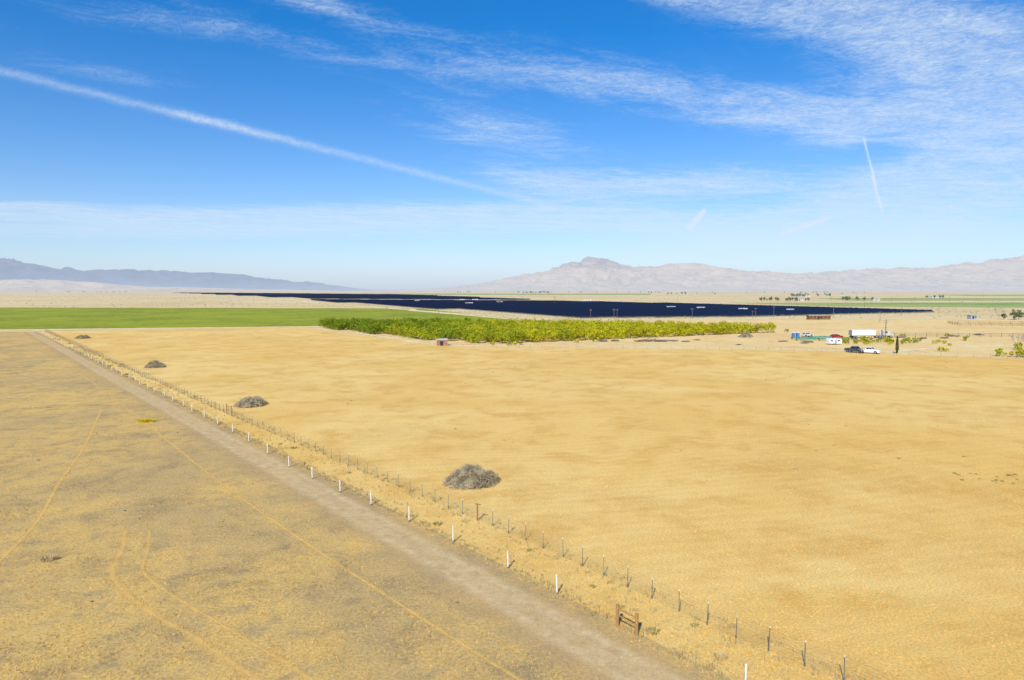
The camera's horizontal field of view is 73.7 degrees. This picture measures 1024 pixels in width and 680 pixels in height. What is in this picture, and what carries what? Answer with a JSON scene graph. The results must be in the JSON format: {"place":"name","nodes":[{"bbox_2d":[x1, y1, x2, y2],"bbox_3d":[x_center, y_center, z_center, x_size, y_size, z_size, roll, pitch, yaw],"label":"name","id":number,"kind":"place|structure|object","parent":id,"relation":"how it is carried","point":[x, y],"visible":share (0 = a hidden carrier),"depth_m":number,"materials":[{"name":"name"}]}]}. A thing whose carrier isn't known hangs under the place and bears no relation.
{"place":"outdoors","nodes":[
{"label":"outdoors","id":0,"kind":"place"},
{"bbox_2d":[0,279,329,290],"bbox_3d":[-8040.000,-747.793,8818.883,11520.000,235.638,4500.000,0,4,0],"label":"hill","id":1,"kind":"structure","parent":0,"point":[32,285],"depth_m":8714.18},
{"bbox_2d":[23,326,325,329],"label":"dirt road","id":2,"kind":"structure","parent":0,"point":[164,328],"depth_m":316.52,"materials":[{"name":"soil"}]},
{"bbox_2d":[0,258,369,290],"bbox_3d":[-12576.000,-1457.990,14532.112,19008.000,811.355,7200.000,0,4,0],"label":"mountain","id":3,"kind":"structure","parent":0,"point":[13,268],"depth_m":14100.65,"materials":[{"name":"stone"}]},
{"bbox_2d":[0,307,517,328],"bbox_3d":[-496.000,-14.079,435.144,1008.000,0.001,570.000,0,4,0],"label":"crop field","id":4,"kind":"structure","parent":0,"point":[41,318],"depth_m":458.03,"materials":[{"name":"plant"}]},
{"bbox_2d":[26,332,695,679],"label":"dirt road","id":5,"kind":"structure","parent":0,"point":[502,596],"depth_m":44.47,"materials":[{"name":"soil"}]},
{"bbox_2d":[178,293,545,319],"bbox_3d":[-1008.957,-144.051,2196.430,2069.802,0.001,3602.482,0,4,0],"label":"dirt road","id":6,"kind":"structure","parent":0,"point":[402,309],"depth_m":589.24,"materials":[{"name":"soil"}]},
{"bbox_2d":[0,332,730,679],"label":"pasture field","id":7,"kind":"structure","parent":0,"point":[42,378],"depth_m":43.70,"materials":[{"name":"plant"}]},
{"bbox_2d":[40,554,58,562],"bbox_3d":[-30.868,14.510,45.519,1.171,0.360,1.085,3,5,34],"label":"weed clump","id":8,"kind":"object","parent":7,"relation":"on","point":[48,559],"visible":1,"depth_m":45.53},
{"bbox_2d":[0,409,101,560],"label":"tyre track","id":9,"kind":"structure","parent":7,"relation":"on","point":[44,509],"depth_m":58.94,"materials":[{"name":"soil"}]},
{"bbox_2d":[109,530,259,679],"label":"tyre track","id":10,"kind":"structure","parent":7,"relation":"on","point":[241,669],"depth_m":37.04,"materials":[{"name":"soil"}]},
{"bbox_2d":[141,530,312,679],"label":"tyre track","id":11,"kind":"structure","parent":7,"relation":"on","point":[220,623],"depth_m":37.66,"materials":[{"name":"soil"}]},
{"bbox_2d":[41,346,520,679],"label":"tyre track","id":12,"kind":"structure","parent":7,"relation":"on","point":[429,623],"depth_m":43.52,"materials":[{"name":"soil"}]},
{"bbox_2d":[0,290,1023,358],"bbox_3d":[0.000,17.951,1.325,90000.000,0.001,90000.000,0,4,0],"label":"ground","id":13,"kind":"structure","parent":0,"point":[90,299],"depth_m":1133.42,"materials":[{"name":"soil"}]},
{"bbox_2d":[173,292,530,299],"bbox_3d":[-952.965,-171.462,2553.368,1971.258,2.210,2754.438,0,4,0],"label":"solar panel array","id":14,"kind":"object","parent":13,"relation":"on","point":[348,296],"visible":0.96,"depth_m":1587.00,"materials":[{"name":"blue glass"}]},
{"bbox_2d":[311,299,932,317],"bbox_3d":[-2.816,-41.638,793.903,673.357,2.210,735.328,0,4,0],"label":"solar panel array","id":15,"kind":"object","parent":13,"relation":"on","point":[596,308],"visible":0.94,"depth_m":582.44,"materials":[{"name":"blue glass"}]},
{"bbox_2d":[375,305,965,318],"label":"solar perimeter fence","id":16,"kind":"object","parent":13,"relation":"on","point":[664,317],"visible":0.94,"depth_m":463.82,"materials":[{"name":"metal"}]},
{"bbox_2d":[0,0,1023,289],"label":"sky","id":17,"kind":"structure","parent":0,"point":[361,144],"materials":[{"name":"blue"}]},
{"bbox_2d":[10,292,1023,318],"bbox_3d":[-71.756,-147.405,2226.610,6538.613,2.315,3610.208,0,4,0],"label":"valley scrub","id":18,"kind":"object","parent":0,"point":[591,294],"visible":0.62,"depth_m":883.40,"materials":[{"name":"plant"}]},
{"bbox_2d":[39,327,1023,679],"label":"dry field","id":19,"kind":"structure","parent":0,"point":[301,371],"depth_m":70.04,"materials":[{"name":"plant"}]},
{"bbox_2d":[73,334,90,338],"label":"brush pile","id":20,"kind":"object","parent":19,"relation":"on","point":[82,336],"visible":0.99,"depth_m":251.62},
{"bbox_2d":[143,360,165,367],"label":"brush pile","id":21,"kind":"object","parent":19,"relation":"on","point":[154,364],"visible":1,"depth_m":157.66,"materials":[{"name":"plant"}]},
{"bbox_2d":[233,395,268,407],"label":"brush pile","id":22,"kind":"object","parent":19,"relation":"on","point":[254,401],"visible":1,"depth_m":105.22,"materials":[{"name":"plant"}]},
{"bbox_2d":[37,331,770,679],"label":"post fence","id":23,"kind":"object","parent":19,"relation":"on","point":[419,513],"visible":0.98,"depth_m":52.98,"materials":[{"name":"white wood"}]},
{"bbox_2d":[436,338,447,345],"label":"shed","id":24,"kind":"structure","parent":19,"relation":"on","point":[441,341],"depth_m":219.43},
{"bbox_2d":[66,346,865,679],"bbox_3d":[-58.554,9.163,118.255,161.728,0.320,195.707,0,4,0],"label":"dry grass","id":25,"kind":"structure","parent":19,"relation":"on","point":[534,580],"depth_m":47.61,"materials":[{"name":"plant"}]},
{"bbox_2d":[440,462,500,490],"bbox_3d":[-3.750,12.441,63.456,6.018,2.608,5.032,-1,4,-11],"label":"brush pile","id":26,"kind":"object","parent":19,"relation":"on","point":[470,476],"visible":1,"depth_m":62.48,"materials":[{"name":"plant"}]},
{"bbox_2d":[47,331,896,679],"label":"wire fence","id":27,"kind":"object","parent":19,"relation":"on","point":[489,523],"visible":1,"depth_m":48.70,"materials":[{"name":"metal"}]},
{"bbox_2d":[616,604,638,635],"bbox_3d":[6.075,14.820,36.088,0.189,1.230,1.502,-4,6,-40],"label":"timber fence brace","id":28,"kind":"object","parent":19,"relation":"on","point":[636,616],"visible":1,"depth_m":35.96,"materials":[{"name":"wood"}]},
{"bbox_2d":[646,625,659,634],"bbox_3d":[7.435,15.278,35.919,0.770,0.240,0.730,-1,4,-8],"label":"weed clump","id":29,"kind":"object","parent":19,"relation":"on","point":[653,628],"visible":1,"depth_m":36.09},
{"bbox_2d":[713,651,728,661],"bbox_3d":[10.156,15.464,33.406,0.780,0.240,0.723,-1,4,-15],"label":"weed clump","id":30,"kind":"object","parent":19,"relation":"on","point":[721,654],"visible":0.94,"depth_m":33.54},
{"bbox_2d":[418,294,650,294],"bbox_3d":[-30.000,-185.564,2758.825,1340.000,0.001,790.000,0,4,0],"label":"crop field","id":31,"kind":"structure","parent":0,"point":[536,294],"depth_m":2522.48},
{"bbox_2d":[116,307,995,320],"bbox_3d":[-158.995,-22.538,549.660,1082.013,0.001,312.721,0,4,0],"label":"dirt road","id":32,"kind":"structure","parent":0,"point":[557,320],"depth_m":494.59,"materials":[{"name":"soil"}]},
{"bbox_2d":[319,328,1023,351],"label":"dirt road","id":33,"kind":"structure","parent":0,"point":[904,350],"depth_m":220.39,"materials":[{"name":"soil"}]},
{"bbox_2d":[324,319,1023,358],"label":"farm yard","id":34,"kind":"structure","parent":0,"point":[768,338],"depth_m":252.04,"materials":[{"name":"soil"}]},
{"bbox_2d":[324,317,334,328],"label":"orchard tree","id":35,"kind":"object","parent":34,"relation":"on","point":[330,318],"visible":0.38,"depth_m":313.89,"materials":[{"name":"green plant"}]},
{"bbox_2d":[327,319,338,329],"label":"orchard tree","id":36,"kind":"object","parent":34,"relation":"on","point":[330,324],"visible":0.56,"depth_m":307.97,"materials":[{"name":"green plant"}]},
{"bbox_2d":[333,320,346,329],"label":"orchard tree","id":37,"kind":"object","parent":34,"relation":"on","point":[341,326],"visible":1,"depth_m":302.71,"materials":[{"name":"green plant"}]},
{"bbox_2d":[349,321,357,329],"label":"orchard tree","id":38,"kind":"object","parent":34,"relation":"on","point":[351,324],"visible":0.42,"depth_m":298.12,"materials":[{"name":"green plant"}]},
{"bbox_2d":[354,321,364,329],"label":"orchard tree","id":39,"kind":"object","parent":34,"relation":"on","point":[358,324],"visible":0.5,"depth_m":292.63,"materials":[{"name":"green plant"}]},
{"bbox_2d":[360,323,377,332],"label":"orchard tree","id":40,"kind":"object","parent":34,"relation":"on","point":[365,328],"visible":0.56,"depth_m":280.88,"materials":[{"name":"green plant"}]},
{"bbox_2d":[368,324,380,333],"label":"orchard tree","id":41,"kind":"object","parent":34,"relation":"on","point":[374,330],"visible":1,"depth_m":275.68,"materials":[{"name":"green plant"}]},
{"bbox_2d":[380,321,392,333],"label":"orchard tree","id":42,"kind":"object","parent":34,"relation":"on","point":[384,327],"visible":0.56,"depth_m":277.85,"materials":[{"name":"green plant"}]},
{"bbox_2d":[385,323,398,333],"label":"orchard tree","id":43,"kind":"object","parent":34,"relation":"on","point":[389,329],"visible":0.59,"depth_m":271.66,"materials":[{"name":"green plant"}]},
{"bbox_2d":[391,325,404,334],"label":"orchard tree","id":44,"kind":"object","parent":34,"relation":"on","point":[395,330],"visible":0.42,"depth_m":266.25,"materials":[{"name":"green plant"}]},
{"bbox_2d":[398,325,410,336],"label":"orchard tree","id":45,"kind":"object","parent":34,"relation":"on","point":[400,330],"visible":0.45,"depth_m":260.76,"materials":[{"name":"green plant"}]},
{"bbox_2d":[402,326,416,336],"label":"orchard tree","id":46,"kind":"object","parent":34,"relation":"on","point":[406,332],"visible":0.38,"depth_m":254.65,"materials":[{"name":"green plant"}]},
{"bbox_2d":[407,328,421,337],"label":"orchard tree","id":47,"kind":"object","parent":34,"relation":"on","point":[414,331],"visible":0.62,"depth_m":249.42,"materials":[{"name":"green plant"}]},
{"bbox_2d":[415,326,433,339],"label":"orchard tree","id":48,"kind":"object","parent":34,"relation":"on","point":[426,334],"visible":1,"depth_m":243.20,"materials":[{"name":"green plant"}]},
{"bbox_2d":[423,327,437,334],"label":"orchard tree","id":49,"kind":"object","parent":34,"relation":"on","point":[430,331],"visible":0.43,"depth_m":251.79,"materials":[{"name":"green plant"}]},
{"bbox_2d":[431,325,446,338],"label":"orchard tree","id":50,"kind":"object","parent":34,"relation":"on","point":[433,333],"visible":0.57,"depth_m":245.85,"materials":[{"name":"green plant"}]},
{"bbox_2d":[436,329,455,338],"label":"orchard tree","id":51,"kind":"object","parent":34,"relation":"on","point":[445,333],"visible":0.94,"depth_m":239.28,"materials":[{"name":"green plant"}]},
{"bbox_2d":[446,326,461,338],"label":"orchard tree","id":52,"kind":"object","parent":34,"relation":"on","point":[451,329],"visible":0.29,"depth_m":248.74,"materials":[{"name":"green plant"}]},
{"bbox_2d":[454,329,469,339],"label":"orchard tree","id":53,"kind":"object","parent":34,"relation":"on","point":[458,333],"visible":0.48,"depth_m":242.86,"materials":[{"name":"green plant"}]},
{"bbox_2d":[462,328,477,341],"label":"orchard tree","id":54,"kind":"object","parent":34,"relation":"on","point":[466,333],"visible":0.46,"depth_m":236.32,"materials":[{"name":"green plant"}]},
{"bbox_2d":[468,328,486,342],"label":"orchard tree","id":55,"kind":"object","parent":34,"relation":"on","point":[475,338],"visible":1,"depth_m":230.59,"materials":[{"name":"green plant"}]},
{"bbox_2d":[484,326,498,341],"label":"orchard tree","id":56,"kind":"object","parent":34,"relation":"on","point":[489,338],"visible":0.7,"depth_m":234.09,"materials":[{"name":"green plant"}]},
{"bbox_2d":[491,330,510,342],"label":"orchard tree","id":57,"kind":"object","parent":34,"relation":"on","point":[503,337],"visible":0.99,"depth_m":227.95,"materials":[{"name":"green plant"}]},
{"bbox_2d":[495,326,507,333],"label":"orchard tree","id":58,"kind":"object","parent":34,"relation":"on","point":[503,330],"visible":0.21,"depth_m":242.72,"materials":[{"name":"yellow plant"}]},
{"bbox_2d":[510,331,526,342],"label":"orchard tree","id":59,"kind":"object","parent":34,"relation":"on","point":[515,336],"visible":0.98,"depth_m":231.21,"materials":[{"name":"green plant"}]},
{"bbox_2d":[516,329,530,339],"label":"orchard tree","id":60,"kind":"object","parent":34,"relation":"on","point":[528,338],"visible":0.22,"depth_m":239.94,"materials":[{"name":"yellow plant"}]},
{"bbox_2d":[522,328,541,341],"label":"orchard tree","id":61,"kind":"object","parent":34,"relation":"on","point":[533,333],"visible":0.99,"depth_m":233.62,"materials":[{"name":"yellow plant"}]},
{"bbox_2d":[540,328,557,341],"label":"orchard tree","id":62,"kind":"object","parent":34,"relation":"on","point":[549,334],"visible":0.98,"depth_m":235.81,"materials":[{"name":"yellow plant"}]},
{"bbox_2d":[556,328,572,340],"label":"orchard tree","id":63,"kind":"object","parent":34,"relation":"on","point":[564,333],"visible":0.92,"depth_m":238.72,"materials":[{"name":"green plant"}]},
{"bbox_2d":[569,326,585,339],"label":"orchard tree","id":64,"kind":"object","parent":34,"relation":"on","point":[580,333],"visible":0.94,"depth_m":240.92,"materials":[{"name":"yellow plant"}]},
{"bbox_2d":[574,325,587,337],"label":"orchard tree","id":65,"kind":"object","parent":34,"relation":"on","point":[580,327],"visible":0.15,"depth_m":251.16,"materials":[{"name":"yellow plant"}]},
{"bbox_2d":[583,326,601,339],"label":"orchard tree","id":66,"kind":"object","parent":34,"relation":"on","point":[591,333],"visible":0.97,"depth_m":243.77,"materials":[{"name":"yellow plant"}]},
{"bbox_2d":[594,326,611,338],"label":"orchard tree","id":67,"kind":"object","parent":34,"relation":"on","point":[603,331],"visible":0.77,"depth_m":247.43,"materials":[{"name":"yellow plant"}]},
{"bbox_2d":[599,324,614,337],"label":"orchard tree","id":68,"kind":"object","parent":34,"relation":"on","point":[610,328],"visible":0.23,"depth_m":255.96,"materials":[{"name":"yellow plant"}]},
{"bbox_2d":[610,326,626,338],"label":"orchard tree","id":69,"kind":"object","parent":34,"relation":"on","point":[614,333],"visible":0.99,"depth_m":249.91,"materials":[{"name":"yellow plant"}]},
{"bbox_2d":[615,324,625,335],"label":"orchard tree","id":70,"kind":"object","parent":34,"relation":"on","point":[623,326],"visible":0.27,"depth_m":257.83,"materials":[{"name":"yellow plant"}]},
{"bbox_2d":[623,326,637,337],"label":"orchard tree","id":71,"kind":"object","parent":34,"relation":"on","point":[630,330],"visible":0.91,"depth_m":251.73,"materials":[{"name":"yellow plant"}]},
{"bbox_2d":[636,325,652,336],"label":"orchard tree","id":72,"kind":"object","parent":34,"relation":"on","point":[644,331],"visible":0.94,"depth_m":256.28,"materials":[{"name":"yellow plant"}]},
{"bbox_2d":[648,324,663,336],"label":"orchard tree","id":73,"kind":"object","parent":34,"relation":"on","point":[654,329],"visible":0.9,"depth_m":258.48,"materials":[{"name":"yellow plant"}]},
{"bbox_2d":[661,326,677,336],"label":"orchard tree","id":74,"kind":"object","parent":34,"relation":"on","point":[669,330],"visible":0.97,"depth_m":260.87,"materials":[{"name":"yellow plant"}]},
{"bbox_2d":[324,327,1019,357],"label":"wire fence","id":75,"kind":"object","parent":34,"relation":"on","point":[676,345],"visible":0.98,"depth_m":208.18,"materials":[{"name":"metal"}]},
{"bbox_2d":[672,324,687,335],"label":"orchard tree","id":76,"kind":"object","parent":34,"relation":"on","point":[682,330],"visible":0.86,"depth_m":264.08,"materials":[{"name":"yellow plant"}]},
{"bbox_2d":[674,322,688,330],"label":"orchard tree","id":77,"kind":"object","parent":34,"relation":"on","point":[685,326],"visible":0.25,"depth_m":272.91,"materials":[{"name":"yellow plant"}]},
{"bbox_2d":[685,325,698,335],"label":"orchard tree","id":78,"kind":"object","parent":34,"relation":"on","point":[693,328],"visible":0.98,"depth_m":266.59,"materials":[{"name":"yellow plant"}]},
{"bbox_2d":[696,324,711,334],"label":"orchard tree","id":79,"kind":"object","parent":34,"relation":"on","point":[702,328],"visible":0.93,"depth_m":269.66,"materials":[{"name":"yellow plant"}]},
{"bbox_2d":[708,323,723,334],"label":"orchard tree","id":80,"kind":"object","parent":34,"relation":"on","point":[716,330],"visible":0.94,"depth_m":271.94,"materials":[{"name":"yellow plant"}]},
{"bbox_2d":[718,322,731,333],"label":"orchard tree","id":81,"kind":"object","parent":34,"relation":"on","point":[726,328],"visible":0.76,"depth_m":274.77,"materials":[{"name":"yellow plant"}]},
{"bbox_2d":[729,322,743,333],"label":"orchard tree","id":82,"kind":"object","parent":34,"relation":"on","point":[737,327],"visible":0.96,"depth_m":277.50,"materials":[{"name":"yellow plant"}]},
{"bbox_2d":[738,332,752,337],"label":"brush pile","id":83,"kind":"object","parent":34,"relation":"on","point":[746,335],"visible":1,"depth_m":257.96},
{"bbox_2d":[742,322,754,332],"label":"orchard tree","id":84,"kind":"object","parent":34,"relation":"on","point":[751,327],"visible":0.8,"depth_m":280.31,"materials":[{"name":"yellow plant"}]},
{"bbox_2d":[748,322,764,332],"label":"orchard tree","id":85,"kind":"object","parent":34,"relation":"on","point":[758,325],"visible":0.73,"depth_m":284.16,"materials":[{"name":"yellow plant"}]},
{"bbox_2d":[762,322,775,331],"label":"orchard tree","id":86,"kind":"object","parent":34,"relation":"on","point":[771,324],"visible":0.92,"depth_m":285.49,"materials":[{"name":"yellow plant"}]},
{"bbox_2d":[791,337,817,339],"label":"covered stack","id":87,"kind":"object","parent":34,"relation":"on","point":[793,338],"visible":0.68,"depth_m":246.73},
{"bbox_2d":[796,338,818,340],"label":"covered stack","id":88,"kind":"object","parent":34,"relation":"on","point":[807,339],"visible":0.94,"depth_m":239.89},
{"bbox_2d":[806,315,830,319],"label":"barn","id":89,"kind":"structure","parent":34,"relation":"on","point":[818,317],"depth_m":410.23,"materials":[{"name":"wood"}]},
{"bbox_2d":[808,336,831,337],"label":"covered stack","id":90,"kind":"object","parent":34,"relation":"on","point":[821,336],"visible":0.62,"depth_m":250.12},
{"bbox_2d":[826,338,841,344],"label":"camper trailer","id":91,"kind":"object","parent":34,"relation":"on","point":[834,341],"visible":1,"depth_m":223.24,"materials":[{"name":"white paint"}]},
{"bbox_2d":[844,346,863,352],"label":"parked pickup","id":92,"kind":"object","parent":34,"relation":"on","point":[854,348],"visible":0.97,"depth_m":194.85,"materials":[{"name":"paint"}]},
{"bbox_2d":[849,330,875,337],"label":"box trailer","id":93,"kind":"object","parent":34,"relation":"on","point":[855,333],"visible":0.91,"depth_m":251.80,"materials":[{"name":"white paint"}]},
{"bbox_2d":[858,347,880,353],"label":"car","id":94,"kind":"object","parent":34,"relation":"on","point":[870,349],"visible":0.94,"depth_m":192.06,"materials":[{"name":"white paint"}]},
{"bbox_2d":[874,330,892,337],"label":"truck tractor","id":95,"kind":"object","parent":34,"relation":"on","point":[889,335],"visible":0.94,"depth_m":254.18,"materials":[{"name":"paint"}]},
{"bbox_2d":[895,336,898,352],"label":"cypress tree","id":96,"kind":"object","parent":34,"relation":"on","point":[897,345],"visible":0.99,"depth_m":192.41,"materials":[{"name":"green plant"}]},
{"bbox_2d":[873,333,1023,336],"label":"corral fence","id":97,"kind":"object","parent":34,"relation":"on","point":[926,334],"visible":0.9,"depth_m":260.06,"materials":[{"name":"metal"}]},
{"bbox_2d":[950,321,1023,325],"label":"corral fence","id":98,"kind":"object","parent":34,"relation":"on","point":[1022,323],"visible":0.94,"depth_m":344.14,"materials":[{"name":"wood"}]},
{"bbox_2d":[995,347,1005,355],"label":"bush","id":99,"kind":"object","parent":34,"relation":"on","point":[999,351],"visible":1,"depth_m":184.30,"materials":[{"name":"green plant"}]},
{"bbox_2d":[1009,309,1020,319],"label":"farm tree","id":100,"kind":"object","parent":34,"relation":"on","point":[1015,314],"visible":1,"depth_m":407.94,"materials":[{"name":"green plant"}]},
{"bbox_2d":[1008,334,1023,343],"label":"bare tree","id":101,"kind":"object","parent":34,"relation":"on","point":[1018,337],"visible":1,"depth_m":206.64,"materials":[{"name":"brown plant"}]},
{"bbox_2d":[1009,350,1023,355],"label":"bush","id":102,"kind":"object","parent":34,"relation":"on","point":[1018,352],"visible":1,"depth_m":181.39,"materials":[{"name":"yellow plant"}]},
{"bbox_2d":[355,255,1023,291],"bbox_3d":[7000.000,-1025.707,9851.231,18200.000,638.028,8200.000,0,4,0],"label":"mountain","id":103,"kind":"structure","parent":0,"point":[590,274],"depth_m":8530.32,"materials":[{"name":"stone"}]},
{"bbox_2d":[713,272,1023,291],"bbox_3d":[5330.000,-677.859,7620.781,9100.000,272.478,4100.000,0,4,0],"label":"hill","id":104,"kind":"structure","parent":0,"point":[1005,282],"depth_m":7089.61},
{"bbox_2d":[752,302,1023,307],"bbox_3d":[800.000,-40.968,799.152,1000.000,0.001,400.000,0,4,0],"label":"crop field","id":105,"kind":"structure","parent":0,"point":[1010,304],"depth_m":826.25,"materials":[{"name":"plant"}]},
{"bbox_2d":[819,298,1023,300],"bbox_3d":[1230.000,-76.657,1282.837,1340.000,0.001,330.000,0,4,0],"label":"crop field","id":106,"kind":"structure","parent":0,"point":[947,299],"depth_m":1244.77,"materials":[{"name":"plant"}]},
{"bbox_2d":[881,351,1023,357],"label":"dirt road","id":107,"kind":"structure","parent":0,"point":[956,355],"depth_m":186.91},
{"bbox_2d":[967,315,976,318],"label":"shed","id":108,"kind":"structure","parent":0,"point":[971,316],"depth_m":418.74,"materials":[{"name":"metal"}]},
{"bbox_2d":[954,295,1023,295],"bbox_3d":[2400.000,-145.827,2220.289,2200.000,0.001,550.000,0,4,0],"label":"crop field","id":109,"kind":"structure","parent":0,"point":[989,295],"depth_m":2092.83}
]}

